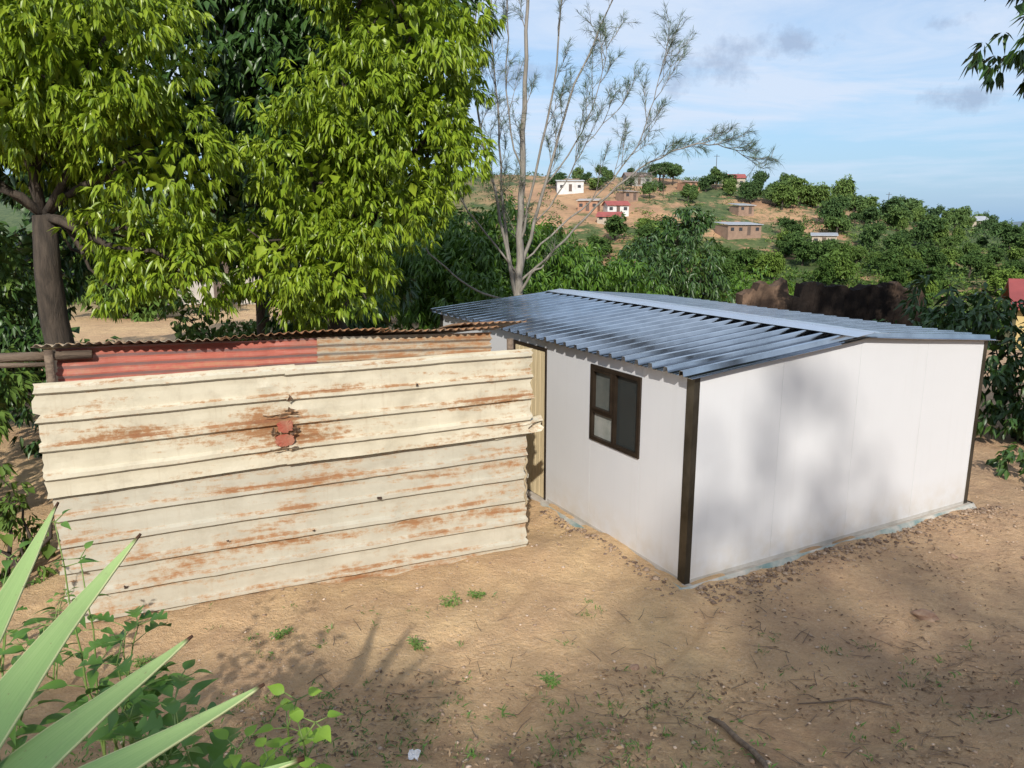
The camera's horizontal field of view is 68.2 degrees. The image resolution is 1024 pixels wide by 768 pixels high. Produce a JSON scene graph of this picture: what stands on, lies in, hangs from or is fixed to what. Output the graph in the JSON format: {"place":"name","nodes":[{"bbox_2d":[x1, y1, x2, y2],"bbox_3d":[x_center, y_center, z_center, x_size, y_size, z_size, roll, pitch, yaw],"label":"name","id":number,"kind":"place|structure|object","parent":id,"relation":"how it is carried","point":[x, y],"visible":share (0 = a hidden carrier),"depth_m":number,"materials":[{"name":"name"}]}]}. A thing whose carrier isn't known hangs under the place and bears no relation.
{"place":"outdoors","nodes":[
{"label":"outdoors","id":0,"kind":"place"},
{"bbox_2d":[0,174,1023,767],"bbox_3d":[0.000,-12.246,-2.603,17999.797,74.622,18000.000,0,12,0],"label":"ground","id":1,"kind":"structure","parent":0,"point":[238,662],"depth_m":6.21,"materials":[{"name":"soil"}]},
{"bbox_2d":[0,223,42,410],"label":"shrub","id":2,"kind":"object","parent":1,"relation":"on","point":[28,295],"visible":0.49,"depth_m":12.07,"materials":[{"name":"green plant"}]},
{"bbox_2d":[0,344,42,481],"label":"shrub","id":3,"kind":"object","parent":1,"relation":"on","point":[15,378],"visible":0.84,"depth_m":9.13,"materials":[{"name":"green plant"}]},
{"bbox_2d":[0,476,60,588],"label":"shrub","id":4,"kind":"object","parent":1,"relation":"on","point":[8,522],"visible":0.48,"depth_m":7.60,"materials":[{"name":"green plant"}]},
{"bbox_2d":[0,541,67,760],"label":"weed plant","id":5,"kind":"object","parent":1,"relation":"on","point":[14,743],"visible":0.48,"depth_m":3.39,"materials":[{"name":"green plant"}]},
{"bbox_2d":[6,587,82,688],"bbox_3d":[-3.273,1.910,5.327,0.335,0.691,0.798,0,12,0],"label":"weed plant","id":6,"kind":"object","parent":1,"relation":"on","point":[69,653],"visible":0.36,"depth_m":5.46,"materials":[{"name":"green plant"}]},
{"bbox_2d":[0,279,120,458],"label":"shrub","id":7,"kind":"object","parent":1,"relation":"on","point":[23,341],"visible":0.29,"depth_m":11.24,"materials":[{"name":"green plant"}]},
{"bbox_2d":[28,509,117,755],"bbox_3d":[-1.931,1.292,3.438,0.335,1.487,0.365,0,12,0],"label":"weed plant","id":8,"kind":"object","parent":1,"relation":"on","point":[60,683],"visible":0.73,"depth_m":3.39,"materials":[{"name":"green plant"}]},
{"bbox_2d":[0,174,152,338],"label":"shrub","id":9,"kind":"object","parent":1,"relation":"on","point":[74,290],"visible":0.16,"depth_m":16.56,"materials":[{"name":"green plant"}]},
{"bbox_2d":[68,605,177,763],"bbox_3d":[-1.771,1.489,3.402,0.572,1.026,0.515,0,12,0],"label":"weed plant","id":10,"kind":"object","parent":1,"relation":"on","point":[161,687],"visible":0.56,"depth_m":3.33,"materials":[{"name":"green plant"}]},
{"bbox_2d":[0,0,253,381],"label":"broadleaf tree","id":11,"kind":"object","parent":1,"relation":"on","point":[77,117],"visible":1,"depth_m":8.49,"materials":[{"name":"green plant"}]},
{"bbox_2d":[60,222,205,321],"bbox_3d":[-13.469,-3.787,26.787,6.241,4.186,2.756,0,12,0],"label":"shrub","id":12,"kind":"object","parent":1,"relation":"on","point":[143,313],"visible":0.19,"depth_m":26.52,"materials":[{"name":"green plant"}]},
{"bbox_2d":[81,658,218,767],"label":"weed plant","id":13,"kind":"object","parent":1,"relation":"on","point":[106,732],"visible":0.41,"depth_m":3.15,"materials":[{"name":"green plant"}]},
{"bbox_2d":[0,502,304,767],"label":"agave plant","id":14,"kind":"object","parent":1,"relation":"on","point":[56,744],"visible":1,"depth_m":1.83,"materials":[{"name":"green plant"}]},
{"bbox_2d":[113,675,242,767],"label":"weed plant","id":15,"kind":"object","parent":1,"relation":"on","point":[218,749],"visible":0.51,"depth_m":3.00,"materials":[{"name":"green plant"}]},
{"bbox_2d":[142,700,224,767],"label":"weed plant","id":16,"kind":"object","parent":1,"relation":"on","point":[173,707],"visible":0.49,"depth_m":2.54,"materials":[{"name":"green plant"}]},
{"bbox_2d":[159,296,272,340],"bbox_3d":[-7.445,-1.296,19.204,3.078,2.115,1.974,0,12,0],"label":"shrub","id":17,"kind":"object","parent":1,"relation":"on","point":[248,329],"visible":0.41,"depth_m":18.87,"materials":[{"name":"green plant"}]},
{"bbox_2d":[146,258,319,304],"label":"house","id":18,"kind":"structure","parent":1,"relation":"on","point":[213,291],"depth_m":31.32,"materials":[{"name":"paint"}]},
{"bbox_2d":[0,0,503,339],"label":"shade tree","id":19,"kind":"object","parent":1,"relation":"on","point":[248,59],"visible":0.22,"depth_m":11.91,"materials":[{"name":"bright leaf"},{"name":"bark"}]},
{"bbox_2d":[212,724,314,767],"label":"weed plant","id":20,"kind":"object","parent":1,"relation":"on","point":[267,758],"visible":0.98,"depth_m":2.35,"materials":[{"name":"green plant"}]},
{"bbox_2d":[0,320,543,623],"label":"tin shed","id":21,"kind":"structure","parent":1,"relation":"on","point":[215,468],"depth_m":6.86,"materials":[{"name":"beige metal"}]},
{"bbox_2d":[253,683,343,767],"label":"weed plant","id":22,"kind":"object","parent":1,"relation":"on","point":[307,735],"visible":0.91,"depth_m":2.46,"materials":[{"name":"green plant"}]},
{"bbox_2d":[203,0,507,331],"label":"broadleaf tree","id":23,"kind":"object","parent":1,"relation":"on","point":[355,161],"visible":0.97,"depth_m":9.46,"materials":[{"name":"green plant"}]},
{"bbox_2d":[375,176,466,252],"bbox_3d":[-4.632,-7.622,40.206,6.496,6.514,4.793,6,13,26],"label":"hillside tree","id":24,"kind":"object","parent":1,"relation":"on","point":[378,223],"visible":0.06,"depth_m":39.30,"materials":[{"name":"green plant"}]},
{"bbox_2d":[356,190,575,330],"bbox_3d":[-1.434,-2.479,19.139,6.448,4.787,4.488,0,12,0],"label":"mango tree","id":25,"kind":"object","parent":1,"relation":"on","point":[478,255],"visible":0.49,"depth_m":18.24,"materials":[{"name":"green plant"}]},
{"bbox_2d":[429,266,588,328],"bbox_3d":[0.242,-1.266,16.964,4.355,2.796,2.771,0,12,0],"label":"shrub","id":26,"kind":"object","parent":1,"relation":"on","point":[504,290],"visible":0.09,"depth_m":16.85,"materials":[{"name":"green plant"}]},
{"bbox_2d":[5,592,1020,767],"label":"grass sprigs","id":27,"kind":"object","parent":1,"relation":"on","point":[503,714],"depth_m":4.68,"materials":[{"name":"green plant"}]},
{"bbox_2d":[533,671,560,688],"bbox_3d":[0.268,2.144,5.475,0.210,0.152,0.172,10,15,38],"label":"weed plant","id":28,"kind":"object","parent":1,"relation":"on","point":[550,681],"visible":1,"depth_m":5.46,"materials":[{"name":"green plant"}]},
{"bbox_2d":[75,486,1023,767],"bbox_3d":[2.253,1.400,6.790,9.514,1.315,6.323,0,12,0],"label":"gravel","id":29,"kind":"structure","parent":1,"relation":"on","point":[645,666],"depth_m":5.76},
{"bbox_2d":[555,180,583,194],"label":"house","id":30,"kind":"structure","parent":1,"relation":"on","point":[573,186],"depth_m":194.31,"materials":[{"name":"paint"}]},
{"bbox_2d":[576,198,601,212],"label":"house","id":31,"kind":"structure","parent":1,"relation":"on","point":[589,207],"depth_m":173.42,"materials":[{"name":"paint"}]},
{"bbox_2d":[395,0,786,297],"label":"needle tree","id":32,"kind":"object","parent":1,"relation":"on","point":[516,280],"visible":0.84,"depth_m":15.27,"materials":[{"name":"grey plant"}]},
{"bbox_2d":[513,228,677,295],"bbox_3d":[1.918,-2.264,20.640,4.979,3.960,4.213,0,12,0],"label":"mango tree","id":33,"kind":"object","parent":1,"relation":"on","point":[613,275],"visible":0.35,"depth_m":19.77,"materials":[{"name":"green plant"}]},
{"bbox_2d":[585,232,614,255],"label":"hillside tree","id":34,"kind":"object","parent":1,"relation":"on","point":[602,242],"visible":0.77,"depth_m":136.87,"materials":[{"name":"green plant"}]},
{"bbox_2d":[595,212,622,224],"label":"house","id":35,"kind":"structure","parent":1,"relation":"on","point":[601,217],"depth_m":160.81,"materials":[{"name":"paint"}]},
{"bbox_2d":[198,647,1023,767],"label":"leaf litter","id":36,"kind":"object","parent":1,"relation":"on","point":[981,715],"visible":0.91,"depth_m":4.82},
{"bbox_2d":[601,201,630,215],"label":"house","id":37,"kind":"structure","parent":1,"relation":"on","point":[615,206],"depth_m":171.67,"materials":[{"name":"paint"}]},
{"bbox_2d":[604,211,629,240],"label":"hillside tree","id":38,"kind":"object","parent":1,"relation":"on","point":[614,226],"visible":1,"depth_m":146.18,"materials":[{"name":"green plant"}]},
{"bbox_2d":[615,190,638,202],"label":"house","id":39,"kind":"structure","parent":1,"relation":"on","point":[629,196],"depth_m":182.94,"materials":[{"name":"paint"}]},
{"bbox_2d":[274,605,1023,767],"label":"twigs","id":40,"kind":"object","parent":1,"relation":"on","point":[723,694],"visible":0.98,"depth_m":5.26,"materials":[{"name":"brown wood"}]},
{"bbox_2d":[652,161,673,180],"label":"hillside tree","id":41,"kind":"object","parent":1,"relation":"on","point":[669,168],"visible":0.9,"depth_m":202.99,"materials":[{"name":"green plant"}]},
{"bbox_2d":[626,203,715,276],"bbox_3d":[6.846,-4.396,32.766,3.846,6.748,2.291,0,12,0],"label":"slim tree","id":42,"kind":"object","parent":1,"relation":"on","point":[689,225],"visible":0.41,"depth_m":31.97,"materials":[{"name":"green plant"}]},
{"bbox_2d":[614,230,735,302],"bbox_3d":[5.144,-2.902,24.858,4.684,4.349,3.533,0,12,0],"label":"mango tree","id":43,"kind":"object","parent":1,"relation":"on","point":[672,269],"visible":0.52,"depth_m":24.33,"materials":[{"name":"green plant"}]},
{"bbox_2d":[385,171,1023,348],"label":"bushes","id":44,"kind":"object","parent":1,"relation":"on","point":[947,269],"visible":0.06,"depth_m":155.03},
{"bbox_2d":[697,174,716,191],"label":"hillside tree","id":45,"kind":"object","parent":1,"relation":"on","point":[704,183],"visible":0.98,"depth_m":197.73,"materials":[{"name":"green plant"}]},
{"bbox_2d":[430,288,1000,589],"bbox_3d":[2.241,0.196,10.511,4.907,2.587,6.092,-6,14,-28],"label":"cabin","id":46,"kind":"object","parent":1,"relation":"on","point":[685,441],"visible":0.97,"depth_m":8.04,"materials":[{"name":"concrete"}]},
{"bbox_2d":[513,339,546,499],"bbox_3d":[0.218,0.435,9.565,0.129,1.909,0.820,-6,14,-28],"label":"door","id":47,"kind":"structure","parent":46,"relation":"in","point":[536,441],"depth_m":9.38,"materials":[{"name":"beige wood"}]},
{"bbox_2d":[589,364,641,458],"bbox_3d":[1.086,0.266,7.934,0.080,0.840,0.870,-6,14,-28],"label":"window","id":48,"kind":"structure","parent":46,"relation":"in","point":[615,396],"depth_m":7.91,"materials":[{"name":"brown metal"}]},
{"bbox_2d":[708,257,745,280],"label":"hillside tree","id":49,"kind":"object","parent":1,"relation":"on","point":[730,266],"visible":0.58,"depth_m":116.32,"materials":[{"name":"green plant"}]},
{"bbox_2d":[708,716,768,767],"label":"fallen stick","id":50,"kind":"object","parent":1,"relation":"on","point":[744,744],"visible":1,"depth_m":4.42,"materials":[{"name":"brown wood"}]},
{"bbox_2d":[714,222,763,239],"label":"house","id":51,"kind":"structure","parent":1,"relation":"on","point":[736,230],"depth_m":158.59,"materials":[{"name":"paint"}]},
{"bbox_2d":[687,263,795,302],"bbox_3d":[8.948,-2.941,30.191,5.483,3.792,3.866,0,12,0],"label":"mango tree","id":52,"kind":"object","parent":1,"relation":"on","point":[739,285],"visible":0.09,"depth_m":29.46,"materials":[{"name":"green plant"}]},
{"bbox_2d":[728,203,755,215],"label":"house","id":53,"kind":"structure","parent":1,"relation":"on","point":[746,210],"depth_m":179.67,"materials":[{"name":"paint"}]},
{"bbox_2d":[728,246,758,273],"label":"hillside tree","id":54,"kind":"object","parent":1,"relation":"on","point":[746,255],"visible":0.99,"depth_m":123.68,"materials":[{"name":"green plant"}]},
{"bbox_2d":[737,178,763,203],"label":"hillside tree","id":55,"kind":"object","parent":1,"relation":"on","point":[749,191],"visible":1,"depth_m":188.05,"materials":[{"name":"green plant"}]},
{"bbox_2d":[756,249,782,280],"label":"hillside tree","id":56,"kind":"object","parent":1,"relation":"on","point":[771,260],"visible":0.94,"depth_m":120.47,"materials":[{"name":"green plant"}]},
{"bbox_2d":[764,181,790,205],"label":"hillside tree","id":57,"kind":"object","parent":1,"relation":"on","point":[768,195],"visible":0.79,"depth_m":186.81,"materials":[{"name":"green plant"}]},
{"bbox_2d":[539,505,1018,607],"bbox_3d":[3.210,1.720,8.072,5.783,0.146,2.545,0,12,0],"label":"rubble","id":58,"kind":"object","parent":1,"relation":"on","point":[777,569],"visible":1,"depth_m":7.85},
{"bbox_2d":[770,182,799,209],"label":"hillside tree","id":59,"kind":"object","parent":1,"relation":"on","point":[784,196],"visible":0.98,"depth_m":184.52,"materials":[{"name":"green plant"}]},
{"bbox_2d":[776,216,803,232],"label":"hillside tree","id":60,"kind":"object","parent":1,"relation":"on","point":[787,223],"visible":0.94,"depth_m":163.82,"materials":[{"name":"green plant"}]},
{"bbox_2d":[774,229,806,254],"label":"hillside tree","id":61,"kind":"object","parent":1,"relation":"on","point":[786,240],"visible":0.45,"depth_m":147.29,"materials":[{"name":"green plant"}]},
{"bbox_2d":[787,174,815,205],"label":"hillside tree","id":62,"kind":"object","parent":1,"relation":"on","point":[806,190],"visible":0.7,"depth_m":190.06,"materials":[{"name":"green plant"}]},
{"bbox_2d":[788,233,817,265],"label":"hillside tree","id":63,"kind":"object","parent":1,"relation":"on","point":[804,251],"visible":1,"depth_m":139.09,"materials":[{"name":"green plant"}]},
{"bbox_2d":[593,176,1023,349],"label":"pale bushes","id":64,"kind":"object","parent":1,"relation":"on","point":[858,278],"visible":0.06,"depth_m":149.01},
{"bbox_2d":[804,181,832,208],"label":"hillside tree","id":65,"kind":"object","parent":1,"relation":"on","point":[822,191],"visible":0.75,"depth_m":192.28,"materials":[{"name":"green plant"}]},
{"bbox_2d":[810,233,838,242],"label":"house","id":66,"kind":"structure","parent":1,"relation":"on","point":[820,236],"depth_m":158.53,"materials":[{"name":"paint"}]},
{"bbox_2d":[811,253,839,284],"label":"hillside tree","id":67,"kind":"object","parent":1,"relation":"on","point":[825,273],"visible":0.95,"depth_m":114.07,"materials":[{"name":"green plant"}]},
{"bbox_2d":[815,238,843,254],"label":"hillside tree","id":68,"kind":"object","parent":1,"relation":"on","point":[827,246],"visible":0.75,"depth_m":138.04,"materials":[{"name":"green plant"}]},
{"bbox_2d":[735,277,924,325],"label":"ruined wall","id":69,"kind":"structure","parent":1,"relation":"on","point":[871,302],"depth_m":14.36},
{"bbox_2d":[814,191,850,219],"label":"hillside tree","id":70,"kind":"object","parent":1,"relation":"on","point":[835,205],"visible":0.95,"depth_m":172.79,"materials":[{"name":"green plant"}]},
{"bbox_2d":[823,216,853,232],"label":"hillside tree","id":71,"kind":"object","parent":1,"relation":"on","point":[837,224],"visible":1,"depth_m":167.10,"materials":[{"name":"green plant"}]},
{"bbox_2d":[821,248,859,282],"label":"hillside tree","id":72,"kind":"object","parent":1,"relation":"on","point":[847,267],"visible":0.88,"depth_m":114.85,"materials":[{"name":"green plant"}]},
{"bbox_2d":[829,173,857,210],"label":"hillside tree","id":73,"kind":"object","parent":1,"relation":"on","point":[844,187],"visible":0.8,"depth_m":196.62,"materials":[{"name":"green plant"}]},
{"bbox_2d":[797,697,891,705],"bbox_3d":[2.216,2.123,5.058,0.562,0.171,0.080,6,13,26],"label":"fallen stick","id":74,"kind":"object","parent":1,"relation":"on","point":[853,698],"visible":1,"depth_m":5.06,"materials":[{"name":"brown wood"}]},
{"bbox_2d":[845,194,872,213],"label":"hillside tree","id":75,"kind":"object","parent":1,"relation":"on","point":[858,204],"visible":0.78,"depth_m":183.93,"materials":[{"name":"green plant"}]},
{"bbox_2d":[718,507,1023,694],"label":"leaf scraps","id":76,"kind":"object","parent":1,"relation":"on","point":[977,672],"visible":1,"depth_m":6.71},
{"bbox_2d":[861,204,882,225],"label":"hillside tree","id":77,"kind":"object","parent":1,"relation":"on","point":[871,213],"visible":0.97,"depth_m":177.09,"materials":[{"name":"green plant"}]},
{"bbox_2d":[858,219,886,247],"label":"hillside tree","id":78,"kind":"object","parent":1,"relation":"on","point":[870,235],"visible":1,"depth_m":156.33,"materials":[{"name":"green plant"}]},
{"bbox_2d":[875,258,908,284],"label":"hillside tree","id":79,"kind":"object","parent":1,"relation":"on","point":[890,271],"visible":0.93,"depth_m":117.60,"materials":[{"name":"green plant"}]},
{"bbox_2d":[878,194,908,213],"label":"hillside tree","id":80,"kind":"object","parent":1,"relation":"on","point":[888,204],"visible":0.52,"depth_m":188.58,"materials":[{"name":"green plant"}]},
{"bbox_2d":[877,205,912,230],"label":"hillside tree","id":81,"kind":"object","parent":1,"relation":"on","point":[897,212],"visible":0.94,"depth_m":174.91,"materials":[{"name":"green plant"}]},
{"bbox_2d":[880,245,910,270],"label":"hillside tree","id":82,"kind":"object","parent":1,"relation":"on","point":[890,253],"visible":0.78,"depth_m":129.61,"materials":[{"name":"green plant"}]},
{"bbox_2d":[880,232,914,248],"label":"hillside tree","id":83,"kind":"object","parent":1,"relation":"on","point":[891,241],"visible":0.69,"depth_m":146.47,"materials":[{"name":"green plant"}]},
{"bbox_2d":[893,244,916,257],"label":"hillside tree","id":84,"kind":"object","parent":1,"relation":"on","point":[907,250],"visible":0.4,"depth_m":132.44,"materials":[{"name":"green plant"}]},
{"bbox_2d":[890,196,929,213],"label":"hillside tree","id":85,"kind":"object","parent":1,"relation":"on","point":[911,203],"visible":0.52,"depth_m":198.39,"materials":[{"name":"green plant"}]},
{"bbox_2d":[911,609,939,621],"bbox_3d":[3.619,2.017,6.611,0.145,0.090,0.225,-5,13,-24],"label":"rock","id":86,"kind":"object","parent":1,"relation":"on","point":[925,614],"visible":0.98,"depth_m":6.58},
{"bbox_2d":[908,261,945,281],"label":"hillside tree","id":87,"kind":"object","parent":1,"relation":"on","point":[919,269],"visible":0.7,"depth_m":117.77,"materials":[{"name":"green plant"}]},
{"bbox_2d":[911,213,947,243],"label":"hillside tree","id":88,"kind":"object","parent":1,"relation":"on","point":[922,230],"visible":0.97,"depth_m":156.01,"materials":[{"name":"green plant"}]},
{"bbox_2d":[913,239,949,266],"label":"hillside tree","id":89,"kind":"object","parent":1,"relation":"on","point":[923,248],"visible":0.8,"depth_m":137.58,"materials":[{"name":"green plant"}]},
{"bbox_2d":[916,249,950,267],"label":"hillside tree","id":90,"kind":"object","parent":1,"relation":"on","point":[931,264],"visible":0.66,"depth_m":137.75,"materials":[{"name":"green plant"}]},
{"bbox_2d":[923,218,951,242],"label":"hillside tree","id":91,"kind":"object","parent":1,"relation":"on","point":[941,233],"visible":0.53,"depth_m":156.19,"materials":[{"name":"green plant"}]},
{"bbox_2d":[873,271,1023,341],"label":"shrub","id":92,"kind":"object","parent":1,"relation":"on","point":[984,324],"visible":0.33,"depth_m":13.38,"materials":[{"name":"green plant"}]},
{"bbox_2d":[934,235,963,248],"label":"hillside tree","id":93,"kind":"object","parent":1,"relation":"on","point":[946,241],"visible":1,"depth_m":152.03,"materials":[{"name":"green plant"}]},
{"bbox_2d":[939,246,960,267],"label":"hillside tree","id":94,"kind":"object","parent":1,"relation":"on","point":[948,252],"visible":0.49,"depth_m":140.15,"materials":[{"name":"green plant"}]},
{"bbox_2d":[937,206,972,227],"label":"hillside tree","id":95,"kind":"object","parent":1,"relation":"on","point":[952,216],"visible":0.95,"depth_m":179.64,"materials":[{"name":"green plant"}]},
{"bbox_2d":[955,254,985,277],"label":"hillside tree","id":96,"kind":"object","parent":1,"relation":"on","point":[970,261],"visible":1,"depth_m":128.06,"materials":[{"name":"green plant"}]},
{"bbox_2d":[931,300,1023,442],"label":"shrub","id":97,"kind":"object","parent":1,"relation":"on","point":[1001,377],"visible":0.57,"depth_m":11.87,"materials":[{"name":"green plant"}]},
{"bbox_2d":[968,246,995,278],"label":"hillside tree","id":98,"kind":"object","parent":1,"relation":"on","point":[988,259],"visible":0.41,"depth_m":129.49,"materials":[{"name":"green plant"}]},
{"bbox_2d":[974,217,996,233],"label":"hillside tree","id":99,"kind":"object","parent":1,"relation":"on","point":[985,224],"visible":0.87,"depth_m":186.88,"materials":[{"name":"green plant"}]},
{"bbox_2d":[959,0,1023,99],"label":"overhanging tree","id":100,"kind":"object","parent":1,"relation":"on","point":[977,62],"visible":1,"depth_m":6.53,"materials":[{"name":"green plant"}]},
{"bbox_2d":[981,263,1010,280],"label":"hillside tree","id":101,"kind":"object","parent":1,"relation":"on","point":[992,269],"visible":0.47,"depth_m":115.62,"materials":[{"name":"green plant"}]},
{"bbox_2d":[988,244,1006,263],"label":"hillside tree","id":102,"kind":"object","parent":1,"relation":"on","point":[998,255],"visible":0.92,"depth_m":142.68,"materials":[{"name":"green plant"}]},
{"bbox_2d":[982,266,1023,296],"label":"hillside tree","id":103,"kind":"object","parent":1,"relation":"on","point":[999,280],"visible":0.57,"depth_m":108.06,"materials":[{"name":"green plant"}]},
{"bbox_2d":[985,442,1023,479],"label":"shrub","id":104,"kind":"object","parent":1,"relation":"on","point":[1007,455],"visible":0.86,"depth_m":10.30,"materials":[{"name":"green plant"}]},
{"bbox_2d":[991,218,1023,249],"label":"hillside tree","id":105,"kind":"object","parent":1,"relation":"on","point":[1011,233],"visible":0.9,"depth_m":152.80,"materials":[{"name":"green plant"}]},
{"bbox_2d":[1001,278,1023,349],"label":"house","id":106,"kind":"structure","parent":1,"relation":"on","point":[1014,292],"depth_m":30.77,"materials":[{"name":"paint"}]},
{"bbox_2d":[3,0,1023,222],"label":"sky","id":107,"kind":"structure","parent":0,"point":[872,91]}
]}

